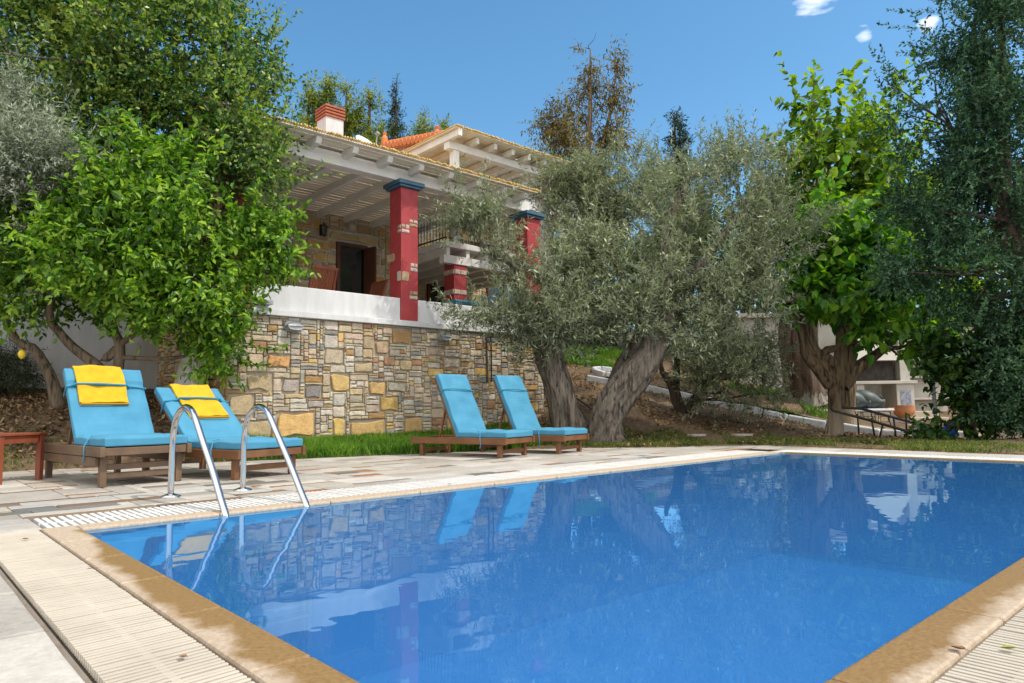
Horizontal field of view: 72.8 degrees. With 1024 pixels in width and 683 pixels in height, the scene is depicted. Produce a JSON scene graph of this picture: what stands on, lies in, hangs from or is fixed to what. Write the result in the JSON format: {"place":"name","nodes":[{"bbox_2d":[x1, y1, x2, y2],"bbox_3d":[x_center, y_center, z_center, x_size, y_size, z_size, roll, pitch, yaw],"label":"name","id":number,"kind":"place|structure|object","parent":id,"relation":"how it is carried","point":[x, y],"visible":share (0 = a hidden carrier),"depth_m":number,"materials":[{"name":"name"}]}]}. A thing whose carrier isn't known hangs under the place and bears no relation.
{"place":"outdoors","nodes":[
{"label":"outdoors","id":0,"kind":"place"},
{"bbox_2d":[0,335,1023,470],"bbox_3d":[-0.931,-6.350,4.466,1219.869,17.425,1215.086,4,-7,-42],"label":"ground","id":1,"kind":"structure","parent":0,"point":[637,418],"depth_m":15.03,"materials":[{"name":"soil"}]},
{"bbox_2d":[0,334,60,397],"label":"needle shrub","id":2,"kind":"object","parent":1,"relation":"on","point":[20,372],"visible":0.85,"depth_m":11.90,"materials":[{"name":"green plant"}]},
{"bbox_2d":[0,22,116,247],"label":"olive tree","id":3,"kind":"object","parent":1,"relation":"on","point":[20,110],"visible":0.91,"depth_m":9.59,"materials":[{"name":"green plant"}]},
{"bbox_2d":[0,286,158,389],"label":"garden wall","id":4,"kind":"structure","parent":1,"relation":"on","point":[60,356],"depth_m":13.09,"materials":[{"name":"white paint"}]},
{"bbox_2d":[0,101,320,408],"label":"lemon tree","id":5,"kind":"object","parent":1,"relation":"on","point":[120,238],"visible":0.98,"depth_m":10.00,"materials":[{"name":"green plant"}]},
{"bbox_2d":[0,0,342,384],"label":"carob tree","id":6,"kind":"object","parent":1,"relation":"on","point":[125,67],"visible":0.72,"depth_m":10.85,"materials":[{"name":"green plant"}]},
{"bbox_2d":[11,103,577,314],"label":"house","id":7,"kind":"structure","parent":1,"relation":"on","point":[358,259],"depth_m":17.63,"materials":[{"name":"white paint"}]},
{"bbox_2d":[203,221,219,288],"bbox_3d":[-6.324,-1.872,15.293,0.900,1.500,0.100,4,-7,-42],"label":"window","id":8,"kind":"structure","parent":7,"relation":"in","point":[214,221],"depth_m":15.04,"materials":[{"name":"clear glass"}]},
{"bbox_2d":[319,223,327,236],"bbox_3d":[-4.558,-2.706,16.811,0.200,0.360,0.277,4,-7,-42],"label":"wall lantern","id":9,"kind":"object","parent":7,"relation":"attached to","point":[323,228],"depth_m":16.74,"materials":[{"name":"black metal"}]},
{"bbox_2d":[347,221,356,233],"bbox_3d":[-4.010,-2.880,17.488,0.340,0.340,0.035,4,-7,-42],"label":"sun ornament","id":10,"kind":"object","parent":7,"relation":"attached to","point":[352,226],"visible":0.98,"depth_m":17.47,"materials":[{"name":"paint"}]},
{"bbox_2d":[335,241,376,294],"bbox_3d":[-3.862,-1.243,17.189,0.855,2.460,0.525,4,-7,-42],"label":"door","id":11,"kind":"structure","parent":7,"relation":"in","point":[355,263],"depth_m":17.39,"materials":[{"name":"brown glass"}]},
{"bbox_2d":[356,131,379,143],"bbox_3d":[-4.054,-4.825,19.621,0.707,2.140,0.734,0,-6,-10],"label":"satellite dish","id":12,"kind":"object","parent":7,"relation":"attached to","point":[363,139],"visible":0.32,"depth_m":19.71,"materials":[{"name":"grey metal"}]},
{"bbox_2d":[426,282,443,301],"bbox_3d":[-2.318,-0.722,21.554,0.750,2.210,0.100,4,-7,-42],"label":"door","id":13,"kind":"structure","parent":7,"relation":"in","point":[433,295],"depth_m":21.51,"materials":[{"name":"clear glass"}]},
{"bbox_2d":[404,123,570,242],"bbox_3d":[-1.377,-3.606,19.748,4.047,2.784,4.660,4,-7,-42],"label":"balcony pergola","id":14,"kind":"object","parent":7,"relation":"on","point":[451,145],"visible":0.57,"depth_m":18.27,"materials":[{"name":"white wood"}]},
{"bbox_2d":[486,283,516,309],"bbox_3d":[-0.280,-1.673,23.520,1.500,1.300,0.100,4,-7,-42],"label":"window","id":15,"kind":"structure","parent":7,"relation":"in","point":[490,292],"depth_m":23.36,"materials":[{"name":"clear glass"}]},
{"bbox_2d":[281,69,329,128],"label":"pine tree","id":16,"kind":"object","parent":1,"relation":"on","point":[311,100],"visible":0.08,"depth_m":29.50,"materials":[{"name":"green plant"}]},
{"bbox_2d":[307,68,359,137],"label":"pine tree","id":17,"kind":"object","parent":1,"relation":"on","point":[329,92],"visible":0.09,"depth_m":29.68,"materials":[{"name":"green plant"}]},
{"bbox_2d":[156,284,543,438],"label":"terrace wall","id":18,"kind":"structure","parent":1,"relation":"on","point":[350,363],"depth_m":12.84,"materials":[{"name":"stone"}]},
{"bbox_2d":[220,136,259,306],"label":"column","id":19,"kind":"structure","parent":18,"relation":"on","point":[240,201],"depth_m":11.56,"materials":[{"name":"red paint"}]},
{"bbox_2d":[140,96,540,234],"bbox_3d":[-3.531,-3.249,14.982,7.495,0.357,4.685,4,-7,-42],"label":"pergola","id":20,"kind":"object","parent":19,"relation":"on","point":[356,190],"visible":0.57,"depth_m":14.40,"materials":[{"name":"white wood"}]},
{"bbox_2d":[258,299,272,305],"bbox_3d":[-4.126,-0.654,11.624,0.200,0.080,0.178,4,-7,-42],"label":"water spout","id":21,"kind":"object","parent":18,"relation":"attached to","point":[270,303],"visible":0.56,"depth_m":11.59,"materials":[{"name":"grey metal"}]},
{"bbox_2d":[283,320,303,331],"bbox_3d":[-3.748,-0.266,11.952,0.330,0.200,0.177,4,-7,-42],"label":"bulkhead lamp","id":22,"kind":"object","parent":18,"relation":"attached to","point":[292,326],"visible":1,"depth_m":11.90,"materials":[{"name":"grey metal"}]},
{"bbox_2d":[383,178,424,320],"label":"column","id":23,"kind":"structure","parent":18,"relation":"on","point":[402,258],"depth_m":13.78,"materials":[{"name":"red paint"}]},
{"bbox_2d":[436,332,451,341],"bbox_3d":[-1.367,-0.093,14.112,0.330,0.200,0.177,4,-7,-42],"label":"bulkhead lamp","id":24,"kind":"object","parent":18,"relation":"attached to","point":[447,337],"visible":0.86,"depth_m":14.06,"materials":[{"name":"grey metal"}]},
{"bbox_2d":[486,333,487,381],"bbox_3d":[-0.539,0.341,14.879,0.027,1.058,0.032,4,-7,-42],"label":"conduit","id":25,"kind":"object","parent":18,"relation":"attached to","point":[486,363],"visible":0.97,"depth_m":14.86,"materials":[{"name":"black metal"}]},
{"bbox_2d":[491,333,491,381],"bbox_3d":[-0.443,0.348,14.966,0.027,1.058,0.032,4,-7,-42],"label":"conduit","id":26,"kind":"object","parent":18,"relation":"attached to","point":[491,358],"visible":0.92,"depth_m":14.95,"materials":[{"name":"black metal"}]},
{"bbox_2d":[509,210,545,301],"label":"column","id":27,"kind":"structure","parent":18,"relation":"on","point":[529,240],"depth_m":16.13,"materials":[{"name":"red paint"}]},
{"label":"terrace floor","id":28,"kind":"structure","parent":18,"relation":"on","visible":0},
{"bbox_2d":[308,264,337,290],"bbox_3d":[-3.905,-0.894,13.829,0.675,1.131,0.600,-6,-7,41],"label":"wooden chair","id":29,"kind":"object","parent":28,"relation":"on","point":[332,280],"visible":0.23,"depth_m":13.69,"materials":[{"name":"red wood"}]},
{"bbox_2d":[369,279,387,295],"bbox_3d":[-3.134,-0.787,15.054,0.675,1.131,0.600,5,-8,-44],"label":"wooden chair","id":30,"kind":"object","parent":28,"relation":"on","point":[378,288],"visible":0.2,"depth_m":15.26,"materials":[{"name":"red wood"}]},
{"bbox_2d":[444,264,466,300],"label":"column","id":31,"kind":"structure","parent":28,"relation":"on","point":[455,283],"depth_m":17.22,"materials":[{"name":"red paint"}]},
{"bbox_2d":[439,299,485,306],"bbox_3d":[-1.134,-0.520,16.170,1.000,0.755,0.700,4,-7,-42],"label":"blue table","id":32,"kind":"object","parent":28,"relation":"on","point":[457,302],"visible":0.16,"depth_m":15.88,"materials":[{"name":"paint"}]},
{"bbox_2d":[334,71,372,140],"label":"pine tree","id":33,"kind":"object","parent":1,"relation":"on","point":[346,132],"visible":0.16,"depth_m":29.68,"materials":[{"name":"green plant"}]},
{"bbox_2d":[185,420,555,459],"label":"lawn grass","id":34,"kind":"structure","parent":1,"relation":"on","point":[370,443],"depth_m":11.78,"materials":[{"name":"green plant"}]},
{"bbox_2d":[343,74,402,145],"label":"pine tree","id":35,"kind":"object","parent":1,"relation":"on","point":[367,129],"visible":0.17,"depth_m":29.74,"materials":[{"name":"green plant"}]},
{"bbox_2d":[385,73,407,139],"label":"cypress tree","id":36,"kind":"object","parent":1,"relation":"on","point":[395,107],"visible":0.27,"depth_m":29.85,"materials":[{"name":"green plant"}]},
{"bbox_2d":[400,104,439,137],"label":"pine tree","id":37,"kind":"object","parent":1,"relation":"on","point":[422,126],"visible":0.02,"depth_m":29.70,"materials":[{"name":"green plant"}]},
{"bbox_2d":[431,112,452,131],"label":"pine tree","id":38,"kind":"object","parent":1,"relation":"on","point":[443,125],"visible":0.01,"depth_m":29.96,"materials":[{"name":"green plant"}]},
{"bbox_2d":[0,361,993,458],"bbox_3d":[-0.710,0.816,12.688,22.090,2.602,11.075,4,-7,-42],"label":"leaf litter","id":39,"kind":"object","parent":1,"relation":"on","point":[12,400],"visible":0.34,"depth_m":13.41,"materials":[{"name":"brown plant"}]},
{"bbox_2d":[0,445,1023,682],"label":"pool deck","id":40,"kind":"structure","parent":1,"relation":"on","point":[30,652],"depth_m":7.41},
{"bbox_2d":[0,432,46,484],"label":"side table","id":41,"kind":"object","parent":40,"relation":"on","point":[38,438],"visible":1,"depth_m":7.90,"materials":[{"name":"red wood"}]},
{"bbox_2d":[44,368,191,487],"bbox_3d":[-4.618,0.937,8.005,2.140,1.279,0.928,-6,-7,41],"label":"sun lounger","id":42,"kind":"object","parent":40,"relation":"on","point":[101,435],"visible":0.91,"depth_m":7.72,"materials":[{"name":"blue fabric"}]},
{"bbox_2d":[71,365,129,404],"bbox_3d":[-4.849,0.510,8.152,0.469,0.476,0.530,-6,-7,41],"label":"towel","id":43,"kind":"object","parent":42,"relation":"on","point":[100,395],"visible":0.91,"depth_m":8.09,"materials":[{"name":"yellow fabric"}]},
{"bbox_2d":[142,387,305,479],"bbox_3d":[-3.604,1.079,8.485,2.120,1.059,0.948,-4,-6,32],"label":"sun lounger","id":44,"kind":"object","parent":40,"relation":"on","point":[223,437],"visible":0.67,"depth_m":8.22,"materials":[{"name":"blue fabric"}]},
{"bbox_2d":[167,384,229,418],"bbox_3d":[-3.971,0.752,8.774,0.596,0.440,0.539,-4,-6,32],"label":"towel","id":45,"kind":"object","parent":44,"relation":"on","point":[208,408],"visible":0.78,"depth_m":8.72,"materials":[{"name":"yellow fabric"}]},
{"bbox_2d":[160,403,309,515],"bbox_3d":[-2.339,1.537,5.896,0.815,2.022,1.575,4,-7,-42],"label":"pool ladder","id":46,"kind":"object","parent":40,"relation":"on","point":[222,504],"visible":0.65,"depth_m":6.11,"materials":[{"name":"silver metal"}]},
{"bbox_2d":[0,449,763,682],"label":"deck bedding","id":47,"kind":"object","parent":40,"relation":"in","point":[73,661],"visible":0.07,"depth_m":2.48,"materials":[{"name":"tile"}]},
{"bbox_2d":[0,529,254,682],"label":"drain grate","id":48,"kind":"object","parent":47,"relation":"on","point":[105,629],"visible":1,"depth_m":2.50,"materials":[{"name":"white plastic"}]},
{"bbox_2d":[33,450,767,528],"bbox_3d":[0.325,1.536,8.092,9.760,0.030,0.556,4,-7,-42],"label":"drain grate","id":49,"kind":"object","parent":47,"relation":"on","point":[71,520],"visible":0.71,"depth_m":6.33,"materials":[{"name":"plastic"}]},
{"bbox_2d":[779,450,1023,460],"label":"drain grate","id":50,"kind":"object","parent":47,"relation":"on","point":[953,457],"visible":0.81,"depth_m":9.88,"materials":[{"name":"plastic"}]},
{"bbox_2d":[934,608,1023,682],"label":"drain grate","id":51,"kind":"object","parent":47,"relation":"on","point":[989,660],"visible":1,"depth_m":2.02,"materials":[{"name":"white plastic"}]},
{"bbox_2d":[1000,645,1020,648],"bbox_3d":[1.493,0.917,2.082,0.030,0.009,0.050,2,-6,-30],"label":"fallen leaf","id":52,"kind":"object","parent":51,"relation":"on","point":[1008,646],"visible":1,"depth_m":2.09,"materials":[{"name":"yellow plant"}]},
{"bbox_2d":[410,374,534,457],"bbox_3d":[-0.661,1.169,11.185,1.890,1.314,0.848,-4,-7,33],"label":"sun lounger","id":53,"kind":"object","parent":40,"relation":"on","point":[462,412],"visible":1,"depth_m":11.05,"materials":[{"name":"blue fabric"}]},
{"bbox_2d":[480,375,588,453],"bbox_3d":[0.280,1.224,11.908,1.890,1.314,0.848,-5,-7,34],"label":"sun lounger","id":54,"kind":"object","parent":40,"relation":"on","point":[517,409],"visible":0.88,"depth_m":11.79,"materials":[{"name":"blue fabric"}]},
{"bbox_2d":[3,423,1023,469],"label":"weedy grass","id":55,"kind":"structure","parent":1,"relation":"on","point":[954,446],"depth_m":12.57,"materials":[{"name":"green plant"}]},
{"bbox_2d":[417,153,656,429],"bbox_3d":[0.477,-0.807,13.443,4.749,5.645,2.844,0,-5,-6],"label":"olive tree","id":56,"kind":"object","parent":1,"relation":"on","point":[547,322],"visible":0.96,"depth_m":13.24,"materials":[{"name":"green plant"}]},
{"bbox_2d":[518,34,643,175],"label":"eucalyptus","id":57,"kind":"object","parent":1,"relation":"on","point":[557,130],"visible":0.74,"depth_m":32.91,"materials":[{"name":"green plant"}]},
{"bbox_2d":[502,118,693,394],"bbox_3d":[2.201,-2.037,17.416,4.922,7.219,2.983,-2,-6,8],"label":"olive tree","id":58,"kind":"object","parent":1,"relation":"on","point":[591,174],"visible":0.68,"depth_m":17.10,"materials":[{"name":"green plant"}]},
{"bbox_2d":[591,366,611,376],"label":"round kerb","id":59,"kind":"structure","parent":1,"relation":"on","point":[599,370],"depth_m":20.82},
{"bbox_2d":[555,191,738,346],"bbox_3d":[4.226,-2.656,26.969,9.553,6.627,4.953,0,-5,-3],"label":"leafy tree","id":60,"kind":"object","parent":1,"relation":"on","point":[624,339],"visible":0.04,"depth_m":26.32,"materials":[{"name":"green plant"}]},
{"bbox_2d":[648,105,706,341],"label":"cypress tree","id":61,"kind":"object","parent":1,"relation":"on","point":[679,142],"visible":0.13,"depth_m":35.67,"materials":[{"name":"green plant"}]},
{"bbox_2d":[687,434,706,436],"bbox_3d":[3.732,1.896,14.073,0.424,0.050,0.256,-1,-5,0],"label":"stone","id":62,"kind":"object","parent":1,"relation":"on","point":[697,435],"visible":0.78,"depth_m":13.96,"materials":[{"name":"grey stone"}]},
{"bbox_2d":[582,102,864,442],"bbox_3d":[4.087,-1.440,13.929,5.951,7.290,3.799,1,-6,-23],"label":"olive tree","id":63,"kind":"object","parent":1,"relation":"on","point":[652,340],"visible":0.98,"depth_m":13.47,"materials":[{"name":"green plant"}]},
{"bbox_2d":[659,296,815,430],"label":"olive sapling","id":64,"kind":"object","parent":1,"relation":"on","point":[742,363],"visible":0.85,"depth_m":15.73,"materials":[{"name":"green plant"}]},
{"bbox_2d":[731,433,752,435],"bbox_3d":[4.780,1.942,14.448,0.465,0.050,0.256,-1,-5,0],"label":"stone","id":65,"kind":"object","parent":1,"relation":"on","point":[743,434],"visible":0.81,"depth_m":14.34,"materials":[{"name":"grey stone"}]},
{"bbox_2d":[586,375,963,436],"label":"path kerb","id":66,"kind":"structure","parent":1,"relation":"on","point":[814,422],"depth_m":18.00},
{"bbox_2d":[727,176,892,406],"bbox_3d":[8.750,-1.733,20.349,4.407,7.567,3.730,1,-6,-20],"label":"thick trunked tree","id":67,"kind":"object","parent":1,"relation":"on","point":[805,387],"visible":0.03,"depth_m":20.09,"materials":[{"name":"plant"}]},
{"bbox_2d":[691,167,935,312],"bbox_3d":[11.191,-2.602,26.070,9.655,7.732,5.103,-1,-5,-1],"label":"leafy tree","id":68,"kind":"object","parent":1,"relation":"on","point":[722,257],"visible":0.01,"depth_m":25.70,"materials":[{"name":"green plant"}]},
{"bbox_2d":[744,48,951,424],"bbox_3d":[8.605,-2.790,17.697,5.224,10.002,5.104,-2,-6,10],"label":"mulberry tree","id":69,"kind":"object","parent":1,"relation":"on","point":[859,180],"visible":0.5,"depth_m":17.59,"materials":[{"name":"green plant"}]},
{"bbox_2d":[710,313,1001,397],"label":"outbuilding","id":70,"kind":"structure","parent":1,"relation":"on","point":[826,337],"depth_m":23.77,"materials":[{"name":"white paint"}]},
{"bbox_2d":[824,408,893,421],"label":"stone wall","id":71,"kind":"structure","parent":1,"relation":"on","point":[866,414],"depth_m":19.96,"materials":[{"name":"beige stone"}]},
{"bbox_2d":[856,392,870,407],"bbox_3d":[9.995,1.687,20.349,0.944,0.556,0.530,-4,-6,29],"label":"jar","id":72,"kind":"object","parent":71,"relation":"on","point":[861,399],"visible":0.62,"depth_m":20.11,"materials":[{"name":"grey ceramic"}]},
{"bbox_2d":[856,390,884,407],"bbox_3d":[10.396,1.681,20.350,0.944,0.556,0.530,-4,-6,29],"label":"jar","id":73,"kind":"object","parent":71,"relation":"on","point":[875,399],"visible":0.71,"depth_m":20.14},
{"bbox_2d":[742,153,999,436],"bbox_3d":[7.866,-0.870,15.626,3.500,6.396,5.342,13,-15,-69],"label":"mulberry tree","id":74,"kind":"object","parent":1,"relation":"on","point":[831,275],"visible":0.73,"depth_m":15.12,"materials":[{"name":"green plant"}]},
{"bbox_2d":[829,406,924,436],"bbox_3d":[8.018,1.760,15.425,2.078,0.716,0.535,-1,-5,-1],"label":"metal frame","id":75,"kind":"object","parent":1,"relation":"on","point":[872,421],"visible":0.81,"depth_m":15.20,"materials":[{"name":"black metal"}]},
{"bbox_2d":[856,330,948,410],"bbox_3d":[12.335,1.017,22.245,3.400,3.300,0.980,-1,-5,0],"label":"barbecue","id":76,"kind":"object","parent":1,"relation":"on","point":[890,375],"visible":0.36,"depth_m":22.27,"materials":[{"name":"white concrete"}]},
{"bbox_2d":[892,411,948,424],"bbox_3d":[11.749,2.462,20.565,2.050,0.780,1.600,-1,-5,0],"label":"garden step","id":77,"kind":"object","parent":1,"relation":"on","point":[919,415],"visible":0.11,"depth_m":20.79,"materials":[{"name":"stone"}]},
{"bbox_2d":[893,405,915,417],"bbox_3d":[11.494,2.051,20.376,0.620,0.370,0.614,4,-7,-42],"label":"terracotta bowl","id":78,"kind":"object","parent":77,"relation":"on","point":[899,411],"visible":0.93,"depth_m":20.16,"materials":[{"name":"orange ceramic"}]},
{"bbox_2d":[825,0,1023,439],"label":"conifer tree","id":79,"kind":"object","parent":1,"relation":"on","point":[985,167],"visible":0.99,"depth_m":12.59,"materials":[{"name":"green plant"}]},
{"bbox_2d":[932,381,936,421],"bbox_3d":[8.511,1.225,13.997,0.065,1.714,0.065,-3,-6,25],"label":"post","id":80,"kind":"object","parent":1,"relation":"on","point":[934,397],"visible":0.31,"depth_m":13.98,"materials":[{"name":"grey metal"}]},
{"bbox_2d":[942,423,958,435],"bbox_3d":[8.465,1.724,13.450,0.311,0.311,0.276,-2,-6,16],"label":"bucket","id":81,"kind":"object","parent":1,"relation":"on","point":[951,433],"visible":0.3,"depth_m":13.35,"materials":[{"name":"blue plastic"}]},
{"bbox_2d":[888,160,1023,404],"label":"leafy tree","id":82,"kind":"object","parent":1,"relation":"on","point":[974,278],"visible":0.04,"depth_m":23.24,"materials":[{"name":"green plant"}]},
{"bbox_2d":[894,318,1023,440],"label":"vine shrub","id":83,"kind":"object","parent":1,"relation":"on","point":[937,366],"visible":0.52,"depth_m":13.19,"materials":[{"name":"green plant"}]},
{"bbox_2d":[85,453,1023,682],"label":"pool water","id":84,"kind":"structure","parent":0,"point":[789,568],"depth_m":3.37,"materials":[{"name":"blue liquid"}]},
{"bbox_2d":[563,342,858,422],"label":"bright grass","id":85,"kind":"structure","parent":0,"point":[610,353],"depth_m":22.00,"materials":[{"name":"green plant"}]},
{"bbox_2d":[588,374,980,435],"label":"garden path","id":86,"kind":"structure","parent":0,"point":[794,413],"depth_m":18.19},
{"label":"pool basin","id":87,"kind":"structure","parent":0,"visible":0},
{"bbox_2d":[41,451,1023,682],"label":"pool coping","id":88,"kind":"object","parent":87,"relation":"on","point":[923,651],"visible":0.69,"depth_m":2.48,"materials":[{"name":"beige stone"}]},
{"bbox_2d":[951,645,968,650],"bbox_3d":[1.345,0.922,2.090,0.033,0.010,0.056,-2,-6,10],"label":"fallen leaf","id":89,"kind":"object","parent":88,"relation":"on","point":[959,647],"visible":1,"depth_m":2.10,"materials":[{"name":"brown plant"}]}
]}

